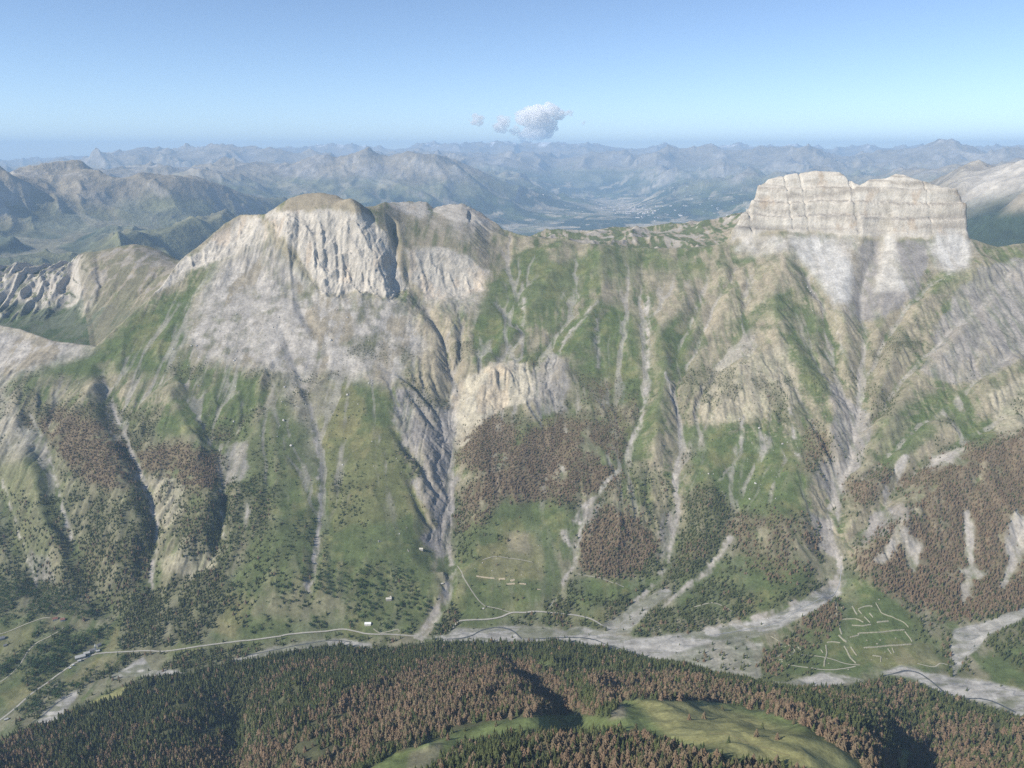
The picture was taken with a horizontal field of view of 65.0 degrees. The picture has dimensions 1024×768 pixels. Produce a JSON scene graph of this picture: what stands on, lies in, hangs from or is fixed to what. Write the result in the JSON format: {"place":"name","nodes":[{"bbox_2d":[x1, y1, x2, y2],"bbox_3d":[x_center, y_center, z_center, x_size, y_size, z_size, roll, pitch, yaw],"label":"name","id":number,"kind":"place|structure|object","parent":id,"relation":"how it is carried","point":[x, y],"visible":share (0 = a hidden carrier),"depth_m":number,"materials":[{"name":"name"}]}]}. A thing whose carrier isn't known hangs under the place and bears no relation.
{"place":"outdoors","nodes":[
{"label":"outdoors","id":0,"kind":"place"},
{"bbox_2d":[1,617,48,633],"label":"path","id":1,"kind":"structure","parent":0,"point":[24,624],"depth_m":2492.58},
{"bbox_2d":[0,628,62,681],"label":"path","id":2,"kind":"structure","parent":0,"point":[27,652],"depth_m":2398.50,"materials":[{"name":"gravel"}]},
{"bbox_2d":[32,695,70,722],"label":"stream","id":3,"kind":"structure","parent":0,"point":[50,708],"depth_m":2199.30,"materials":[{"name":"liquid"}]},
{"bbox_2d":[0,628,418,719],"bbox_3d":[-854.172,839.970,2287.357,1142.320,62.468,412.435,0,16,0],"label":"road","id":4,"kind":"structure","parent":0,"point":[212,644],"depth_m":2427.94,"materials":[{"name":"asphalt"}]},
{"bbox_2d":[235,640,351,657],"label":"stream","id":5,"kind":"structure","parent":0,"point":[300,644],"depth_m":2423.03,"materials":[{"name":"liquid"}]},
{"bbox_2d":[0,213,741,345],"bbox_3d":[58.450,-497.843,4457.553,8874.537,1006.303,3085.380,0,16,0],"label":"ridge","id":6,"kind":"structure","parent":0,"point":[92,298],"depth_m":4070.70,"materials":[{"name":"stone"}]},
{"bbox_2d":[457,566,484,605],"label":"path","id":7,"kind":"structure","parent":0,"point":[470,588],"depth_m":2563.45,"materials":[{"name":"gravel"}]},
{"bbox_2d":[447,627,521,639],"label":"stream","id":8,"kind":"structure","parent":0,"point":[485,629],"depth_m":2449.21,"materials":[{"name":"liquid"}]},
{"bbox_2d":[483,556,532,562],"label":"path","id":9,"kind":"structure","parent":0,"point":[506,557],"depth_m":2680.72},
{"bbox_2d":[0,640,1022,767],"bbox_3d":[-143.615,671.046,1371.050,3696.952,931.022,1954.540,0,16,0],"label":"hillside","id":10,"kind":"structure","parent":0,"point":[806,746],"depth_m":1446.67,"materials":[{"name":"plant"}]},
{"bbox_2d":[325,746,331,756],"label":"larch tree","id":11,"kind":"object","parent":10,"relation":"on","point":[327,751],"visible":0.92,"depth_m":1547.73,"materials":[{"name":"brown plant"}]},
{"bbox_2d":[381,749,387,758],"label":"spruce tree","id":12,"kind":"object","parent":10,"relation":"on","point":[384,752],"visible":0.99,"depth_m":1379.35,"materials":[{"name":"green plant"}]},
{"bbox_2d":[414,729,421,739],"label":"larch tree","id":13,"kind":"object","parent":10,"relation":"on","point":[417,732],"visible":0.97,"depth_m":1473.71,"materials":[{"name":"brown plant"}]},
{"bbox_2d":[421,734,427,743],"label":"spruce tree","id":14,"kind":"object","parent":10,"relation":"on","point":[423,740],"visible":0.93,"depth_m":1450.10,"materials":[{"name":"green plant"}]},
{"bbox_2d":[455,753,460,764],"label":"spruce tree","id":15,"kind":"object","parent":10,"relation":"on","point":[457,759],"visible":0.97,"depth_m":1201.75,"materials":[{"name":"green plant"}]},
{"bbox_2d":[461,751,466,762],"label":"spruce tree","id":16,"kind":"object","parent":10,"relation":"on","point":[463,757],"visible":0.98,"depth_m":1203.62,"materials":[{"name":"green plant"}]},
{"bbox_2d":[480,747,483,760],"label":"spruce tree","id":17,"kind":"object","parent":10,"relation":"on","point":[481,753],"visible":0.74,"depth_m":1192.78,"materials":[{"name":"green plant"}]},
{"bbox_2d":[485,710,491,721],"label":"larch tree","id":18,"kind":"object","parent":10,"relation":"on","point":[488,717],"visible":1,"depth_m":1493.92,"materials":[{"name":"brown plant"}]},
{"bbox_2d":[486,752,490,765],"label":"spruce tree","id":19,"kind":"object","parent":10,"relation":"on","point":[488,759],"visible":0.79,"depth_m":1165.32,"materials":[{"name":"green plant"}]},
{"bbox_2d":[500,753,506,764],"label":"larch tree","id":20,"kind":"object","parent":10,"relation":"on","point":[504,759],"visible":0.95,"depth_m":1172.34,"materials":[{"name":"brown plant"}]},
{"bbox_2d":[0,636,1023,767],"bbox_3d":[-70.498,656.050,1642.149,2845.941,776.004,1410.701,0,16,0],"label":"conifer forest","id":21,"kind":"object","parent":10,"relation":"on","point":[105,707],"visible":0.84,"depth_m":1960.00,"materials":[{"name":"green plant"}]},
{"bbox_2d":[0,638,1023,767],"bbox_3d":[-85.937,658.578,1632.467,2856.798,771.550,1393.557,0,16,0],"label":"larch forest","id":22,"kind":"object","parent":10,"relation":"on","point":[428,696],"visible":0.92,"depth_m":1756.27,"materials":[{"name":"brown plant"}]},
{"bbox_2d":[511,741,516,752],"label":"spruce tree","id":23,"kind":"object","parent":10,"relation":"on","point":[514,747],"visible":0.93,"depth_m":1207.71,"materials":[{"name":"green plant"}]},
{"bbox_2d":[522,749,528,760],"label":"larch tree","id":24,"kind":"object","parent":10,"relation":"on","point":[524,752],"visible":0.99,"depth_m":1183.41,"materials":[{"name":"brown plant"}]},
{"bbox_2d":[534,748,539,758],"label":"spruce tree","id":25,"kind":"object","parent":10,"relation":"on","point":[537,755],"visible":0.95,"depth_m":1186.99,"materials":[{"name":"green plant"}]},
{"bbox_2d":[535,758,540,767],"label":"larch tree","id":26,"kind":"object","parent":10,"relation":"on","point":[537,762],"visible":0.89,"depth_m":1163.64,"materials":[{"name":"brown plant"}]},
{"bbox_2d":[541,750,546,762],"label":"spruce tree","id":27,"kind":"object","parent":10,"relation":"on","point":[543,756],"visible":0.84,"depth_m":1178.67,"materials":[{"name":"green plant"}]},
{"bbox_2d":[549,728,554,740],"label":"spruce tree","id":28,"kind":"object","parent":10,"relation":"on","point":[551,734],"visible":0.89,"depth_m":1231.49,"materials":[{"name":"green plant"}]},
{"bbox_2d":[549,737,556,750],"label":"larch tree","id":29,"kind":"object","parent":10,"relation":"on","point":[552,743],"visible":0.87,"depth_m":1204.49,"materials":[{"name":"brown plant"}]},
{"bbox_2d":[555,732,560,743],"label":"larch tree","id":30,"kind":"object","parent":10,"relation":"on","point":[557,737],"visible":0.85,"depth_m":1214.51,"materials":[{"name":"brown plant"}]},
{"bbox_2d":[561,752,567,763],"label":"larch tree","id":31,"kind":"object","parent":10,"relation":"on","point":[564,756],"visible":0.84,"depth_m":1162.66,"materials":[{"name":"brown plant"}]},
{"bbox_2d":[569,760,574,767],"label":"larch tree","id":32,"kind":"object","parent":10,"relation":"on","point":[571,764],"visible":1,"depth_m":1134.89,"materials":[{"name":"brown plant"}]},
{"bbox_2d":[569,737,575,746],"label":"larch tree","id":33,"kind":"object","parent":10,"relation":"on","point":[572,739],"visible":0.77,"depth_m":1206.36,"materials":[{"name":"brown plant"}]},
{"bbox_2d":[581,745,587,757],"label":"larch tree","id":34,"kind":"object","parent":10,"relation":"on","point":[583,751],"visible":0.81,"depth_m":1176.27,"materials":[{"name":"brown plant"}]},
{"bbox_2d":[582,734,588,746],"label":"larch tree","id":35,"kind":"object","parent":10,"relation":"on","point":[585,741],"visible":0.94,"depth_m":1207.71,"materials":[{"name":"brown plant"}]},
{"bbox_2d":[584,754,589,764],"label":"larch tree","id":36,"kind":"object","parent":10,"relation":"on","point":[586,758],"visible":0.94,"depth_m":1152.63,"materials":[{"name":"brown plant"}]},
{"bbox_2d":[588,754,596,767],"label":"larch tree","id":37,"kind":"object","parent":10,"relation":"on","point":[593,762],"visible":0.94,"depth_m":1137.98,"materials":[{"name":"brown plant"}]},
{"bbox_2d":[590,705,595,715],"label":"larch tree","id":38,"kind":"object","parent":10,"relation":"on","point":[593,709],"visible":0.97,"depth_m":1519.97,"materials":[{"name":"brown plant"}]},
{"bbox_2d":[598,747,602,760],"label":"larch tree","id":39,"kind":"object","parent":10,"relation":"on","point":[600,753],"visible":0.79,"depth_m":1149.72,"materials":[{"name":"brown plant"}]},
{"bbox_2d":[601,751,605,761],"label":"larch tree","id":40,"kind":"object","parent":10,"relation":"on","point":[603,755],"visible":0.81,"depth_m":1142.25,"materials":[{"name":"brown plant"}]},
{"bbox_2d":[603,756,609,767],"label":"larch tree","id":41,"kind":"object","parent":10,"relation":"on","point":[606,763],"visible":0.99,"depth_m":1130.32,"materials":[{"name":"brown plant"}]},
{"bbox_2d":[604,731,609,742],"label":"larch tree","id":42,"kind":"object","parent":10,"relation":"on","point":[606,734],"visible":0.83,"depth_m":1209.89,"materials":[{"name":"brown plant"}]},
{"bbox_2d":[610,755,618,767],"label":"larch tree","id":43,"kind":"object","parent":10,"relation":"on","point":[614,763],"visible":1,"depth_m":1117.47,"materials":[{"name":"brown plant"}]},
{"bbox_2d":[624,751,629,761],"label":"larch tree","id":44,"kind":"object","parent":10,"relation":"on","point":[627,755],"visible":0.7,"depth_m":1126.17,"materials":[{"name":"brown plant"}]},
{"bbox_2d":[629,734,633,747],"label":"spruce tree","id":45,"kind":"object","parent":10,"relation":"on","point":[631,741],"visible":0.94,"depth_m":1189.82,"materials":[{"name":"green plant"}]},
{"bbox_2d":[635,758,641,767],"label":"larch tree","id":46,"kind":"object","parent":10,"relation":"on","point":[639,761],"visible":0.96,"depth_m":1098.25,"materials":[{"name":"brown plant"}]},
{"bbox_2d":[643,750,648,759],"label":"larch tree","id":47,"kind":"object","parent":10,"relation":"on","point":[646,755],"visible":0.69,"depth_m":1111.51,"materials":[{"name":"brown plant"}]},
{"bbox_2d":[653,752,658,764],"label":"larch tree","id":48,"kind":"object","parent":10,"relation":"on","point":[656,757],"visible":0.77,"depth_m":1099.91,"materials":[{"name":"brown plant"}]},
{"bbox_2d":[665,745,671,758],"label":"larch tree","id":49,"kind":"object","parent":10,"relation":"on","point":[668,749],"visible":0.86,"depth_m":1108.63,"materials":[{"name":"brown plant"}]},
{"bbox_2d":[666,755,671,766],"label":"larch tree","id":50,"kind":"object","parent":10,"relation":"on","point":[669,760],"visible":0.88,"depth_m":1081.79,"materials":[{"name":"brown plant"}]},
{"bbox_2d":[672,757,677,766],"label":"larch tree","id":51,"kind":"object","parent":10,"relation":"on","point":[675,760],"visible":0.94,"depth_m":1068.38,"materials":[{"name":"brown plant"}]},
{"bbox_2d":[681,750,688,760],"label":"larch tree","id":52,"kind":"object","parent":10,"relation":"on","point":[685,754],"visible":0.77,"depth_m":1082.91,"materials":[{"name":"brown plant"}]},
{"bbox_2d":[687,750,693,762],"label":"larch tree","id":53,"kind":"object","parent":10,"relation":"on","point":[690,756],"visible":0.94,"depth_m":1085.92,"materials":[{"name":"brown plant"}]},
{"bbox_2d":[692,746,696,757],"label":"larch tree","id":54,"kind":"object","parent":10,"relation":"on","point":[694,752],"visible":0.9,"depth_m":1092.31,"materials":[{"name":"brown plant"}]},
{"bbox_2d":[699,748,704,761],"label":"larch tree","id":55,"kind":"object","parent":10,"relation":"on","point":[701,754],"visible":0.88,"depth_m":1080.18,"materials":[{"name":"brown plant"}]},
{"bbox_2d":[702,755,708,767],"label":"larch tree","id":56,"kind":"object","parent":10,"relation":"on","point":[705,762],"visible":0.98,"depth_m":1062.84,"materials":[{"name":"brown plant"}]},
{"bbox_2d":[708,754,711,765],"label":"spruce tree","id":57,"kind":"object","parent":10,"relation":"on","point":[709,761],"visible":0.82,"depth_m":1069.38,"materials":[{"name":"green plant"}]},
{"bbox_2d":[710,756,718,767],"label":"larch tree","id":58,"kind":"object","parent":10,"relation":"on","point":[715,761],"visible":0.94,"depth_m":1059.11,"materials":[{"name":"brown plant"}]},
{"bbox_2d":[712,747,718,759],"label":"larch tree","id":59,"kind":"object","parent":10,"relation":"on","point":[716,752],"visible":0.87,"depth_m":1079.52,"materials":[{"name":"brown plant"}]},
{"bbox_2d":[730,757,734,766],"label":"spruce tree","id":60,"kind":"object","parent":10,"relation":"on","point":[732,762],"visible":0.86,"depth_m":1061.70,"materials":[{"name":"green plant"}]},
{"bbox_2d":[734,757,738,767],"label":"larch tree","id":61,"kind":"object","parent":10,"relation":"on","point":[736,762],"visible":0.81,"depth_m":1062.90,"materials":[{"name":"brown plant"}]},
{"bbox_2d":[739,754,744,767],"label":"spruce tree","id":62,"kind":"object","parent":10,"relation":"on","point":[742,760],"visible":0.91,"depth_m":1071.81,"materials":[{"name":"green plant"}]},
{"bbox_2d":[750,754,756,764],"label":"larch tree","id":63,"kind":"object","parent":10,"relation":"on","point":[753,760],"visible":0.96,"depth_m":1083.64,"materials":[{"name":"brown plant"}]},
{"bbox_2d":[753,729,758,737],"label":"larch tree","id":64,"kind":"object","parent":10,"relation":"on","point":[756,733],"visible":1,"depth_m":1187.50,"materials":[{"name":"brown plant"}]},
{"bbox_2d":[772,753,780,764],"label":"larch tree","id":65,"kind":"object","parent":10,"relation":"on","point":[775,759],"visible":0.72,"depth_m":1084.03,"materials":[{"name":"brown plant"}]},
{"bbox_2d":[785,703,791,711],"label":"larch tree","id":66,"kind":"object","parent":10,"relation":"on","point":[788,708],"visible":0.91,"depth_m":1526.33,"materials":[{"name":"brown plant"}]},
{"bbox_2d":[806,714,812,726],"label":"larch tree","id":67,"kind":"object","parent":10,"relation":"on","point":[808,722],"visible":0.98,"depth_m":1271.29,"materials":[{"name":"brown plant"}]},
{"bbox_2d":[815,723,822,736],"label":"larch tree","id":68,"kind":"object","parent":10,"relation":"on","point":[819,732],"visible":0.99,"depth_m":1238.92,"materials":[{"name":"brown plant"}]},
{"bbox_2d":[824,731,831,741],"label":"larch tree","id":69,"kind":"object","parent":10,"relation":"on","point":[828,737],"visible":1,"depth_m":1216.93,"materials":[{"name":"brown plant"}]},
{"bbox_2d":[835,737,841,747],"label":"larch tree","id":70,"kind":"object","parent":10,"relation":"on","point":[838,743],"visible":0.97,"depth_m":1190.76,"materials":[{"name":"brown plant"}]},
{"bbox_2d":[840,739,846,751],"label":"larch tree","id":71,"kind":"object","parent":10,"relation":"on","point":[843,746],"visible":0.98,"depth_m":1181.91,"materials":[{"name":"brown plant"}]},
{"bbox_2d":[850,742,859,757],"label":"larch tree","id":72,"kind":"object","parent":10,"relation":"on","point":[855,748],"visible":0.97,"depth_m":1178.56,"materials":[{"name":"brown plant"}]},
{"bbox_2d":[861,757,868,767],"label":"larch tree","id":73,"kind":"object","parent":10,"relation":"on","point":[866,762],"visible":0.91,"depth_m":1154.78,"materials":[{"name":"brown plant"}]},
{"bbox_2d":[864,743,868,754],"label":"larch tree","id":74,"kind":"object","parent":10,"relation":"on","point":[866,748],"visible":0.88,"depth_m":1200.28,"materials":[{"name":"brown plant"}]},
{"bbox_2d":[865,747,873,756],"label":"larch tree","id":75,"kind":"object","parent":10,"relation":"on","point":[869,751],"visible":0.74,"depth_m":1194.96,"materials":[{"name":"brown plant"}]},
{"bbox_2d":[868,753,873,766],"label":"larch tree","id":76,"kind":"object","parent":10,"relation":"on","point":[870,757],"visible":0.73,"depth_m":1175.35,"materials":[{"name":"brown plant"}]},
{"bbox_2d":[873,756,878,767],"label":"larch tree","id":77,"kind":"object","parent":10,"relation":"on","point":[875,762],"visible":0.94,"depth_m":1175.95,"materials":[{"name":"brown plant"}]},
{"bbox_2d":[878,742,882,754],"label":"larch tree","id":78,"kind":"object","parent":10,"relation":"on","point":[880,747],"visible":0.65,"depth_m":1339.63,"materials":[{"name":"brown plant"}]},
{"bbox_2d":[0,225,1023,612],"bbox_3d":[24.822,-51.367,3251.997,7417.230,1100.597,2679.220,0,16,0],"label":"mountain slope","id":79,"kind":"structure","parent":0,"point":[564,313],"depth_m":3056.21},
{"bbox_2d":[0,450,428,713],"bbox_3d":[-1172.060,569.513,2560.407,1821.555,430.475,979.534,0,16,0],"label":"wood","id":80,"kind":"object","parent":79,"relation":"on","point":[59,608],"visible":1,"depth_m":2540.07,"materials":[{"name":"green plant"}]},
{"bbox_2d":[129,193,498,323],"bbox_3d":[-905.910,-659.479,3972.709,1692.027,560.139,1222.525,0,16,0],"label":"rocky summit","id":81,"kind":"structure","parent":79,"relation":"on","point":[333,245],"depth_m":3755.82,"materials":[{"name":"stone"}]},
{"bbox_2d":[476,575,494,578],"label":"stone wall","id":82,"kind":"structure","parent":79,"relation":"on","point":[486,577],"depth_m":2610.02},
{"bbox_2d":[32,273,944,489],"bbox_3d":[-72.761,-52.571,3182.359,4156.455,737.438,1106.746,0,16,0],"label":"scattered rocks","id":83,"kind":"object","parent":79,"relation":"on","point":[414,367],"visible":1,"depth_m":3342.99,"materials":[{"name":"stone"}]},
{"bbox_2d":[0,318,1023,737],"bbox_3d":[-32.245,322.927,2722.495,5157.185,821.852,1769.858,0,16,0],"label":"conifer wood","id":84,"kind":"object","parent":79,"relation":"on","point":[444,624],"visible":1,"depth_m":2611.73,"materials":[{"name":"green plant"}]},
{"bbox_2d":[1,340,1023,720],"bbox_3d":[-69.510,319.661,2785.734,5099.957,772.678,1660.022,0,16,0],"label":"larch wood","id":85,"kind":"object","parent":79,"relation":"on","point":[899,582],"visible":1,"depth_m":2685.11,"materials":[{"name":"brown plant"}]},
{"bbox_2d":[4,292,1022,575],"bbox_3d":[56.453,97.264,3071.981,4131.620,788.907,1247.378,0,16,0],"label":"dwarf pine scrub","id":86,"kind":"object","parent":79,"relation":"on","point":[408,406],"visible":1,"depth_m":3154.86,"materials":[{"name":"green plant"}]},
{"bbox_2d":[736,171,966,246],"bbox_3d":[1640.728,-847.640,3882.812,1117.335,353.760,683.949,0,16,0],"label":"rock massif","id":87,"kind":"structure","parent":79,"relation":"on","point":[824,206],"depth_m":3749.00,"materials":[{"name":"stone"}]},
{"bbox_2d":[0,138,1023,265],"bbox_3d":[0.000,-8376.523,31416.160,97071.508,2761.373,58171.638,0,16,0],"label":"mountains","id":88,"kind":"structure","parent":0,"point":[183,201],"depth_m":19227.00,"materials":[{"name":"stone"}]},
{"bbox_2d":[0,597,1023,736],"bbox_3d":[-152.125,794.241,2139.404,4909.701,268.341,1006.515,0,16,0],"label":"valley floor","id":89,"kind":"structure","parent":0,"point":[14,692],"depth_m":2404.33,"materials":[{"name":"plant"}]},
{"bbox_2d":[75,653,85,659],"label":"abbey building","id":90,"kind":"structure","parent":89,"relation":"on","point":[80,656],"depth_m":2377.70,"materials":[{"name":"grey stone"}]},
{"bbox_2d":[89,645,96,652],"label":"church","id":91,"kind":"structure","parent":89,"relation":"on","point":[94,649],"depth_m":2406.48,"materials":[{"name":"white paint"}]},
{"bbox_2d":[36,587,1023,722],"bbox_3d":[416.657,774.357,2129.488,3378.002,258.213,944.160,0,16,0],"label":"river bed","id":92,"kind":"object","parent":89,"relation":"in","point":[965,639],"visible":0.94,"depth_m":2360.48,"materials":[{"name":"gravel"}]},
{"bbox_2d":[823,645,827,666],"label":"stone wall","id":93,"kind":"structure","parent":89,"relation":"on","point":[825,656],"depth_m":2247.15,"materials":[{"name":"stone"}]},
{"bbox_2d":[834,599,841,633],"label":"stone wall","id":94,"kind":"structure","parent":89,"relation":"on","point":[836,616],"depth_m":2395.85,"materials":[{"name":"stone"}]},
{"bbox_2d":[844,646,855,662],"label":"stone wall","id":95,"kind":"structure","parent":89,"relation":"on","point":[849,654],"depth_m":2250.66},
{"bbox_2d":[850,629,904,637],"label":"stone wall","id":96,"kind":"structure","parent":89,"relation":"on","point":[859,633],"depth_m":2324.38,"materials":[{"name":"stone"}]},
{"bbox_2d":[864,643,911,648],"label":"stone wall","id":97,"kind":"structure","parent":89,"relation":"on","point":[887,645],"depth_m":2277.36,"materials":[{"name":"stone"}]},
{"bbox_2d":[876,603,908,626],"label":"stone wall","id":98,"kind":"structure","parent":89,"relation":"on","point":[891,616],"depth_m":2373.25,"materials":[{"name":"stone"}]},
{"bbox_2d":[0,0,1023,159],"label":"sky","id":99,"kind":"structure","parent":0,"point":[77,77],"materials":[{"name":"blue"}]},
{"bbox_2d":[448,611,602,630],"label":"road","id":100,"kind":"structure","parent":0,"point":[522,612],"depth_m":2501.90,"materials":[{"name":"gravel"}]},
{"bbox_2d":[536,637,617,647],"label":"stream","id":101,"kind":"structure","parent":0,"point":[579,637],"depth_m":2407.49,"materials":[{"name":"liquid"}]},
{"bbox_2d":[710,733,788,755],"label":"path","id":102,"kind":"structure","parent":0,"point":[748,743],"depth_m":1168.50,"materials":[{"name":"beige soil"}]},
{"bbox_2d":[709,574,840,635],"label":"stream","id":103,"kind":"structure","parent":0,"point":[788,616],"depth_m":2424.41,"materials":[{"name":"liquid"}]},
{"bbox_2d":[786,664,855,669],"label":"path","id":104,"kind":"structure","parent":0,"point":[824,669],"depth_m":2204.02,"materials":[{"name":"gravel"}]},
{"bbox_2d":[801,654,859,664],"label":"path","id":105,"kind":"structure","parent":0,"point":[836,660],"depth_m":2227.57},
{"bbox_2d":[917,663,954,667],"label":"path","id":106,"kind":"structure","parent":0,"point":[936,665],"depth_m":2197.66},
{"bbox_2d":[883,670,1015,712],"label":"stream","id":107,"kind":"structure","parent":0,"point":[944,691],"depth_m":2112.74,"materials":[{"name":"liquid"}]}
]}

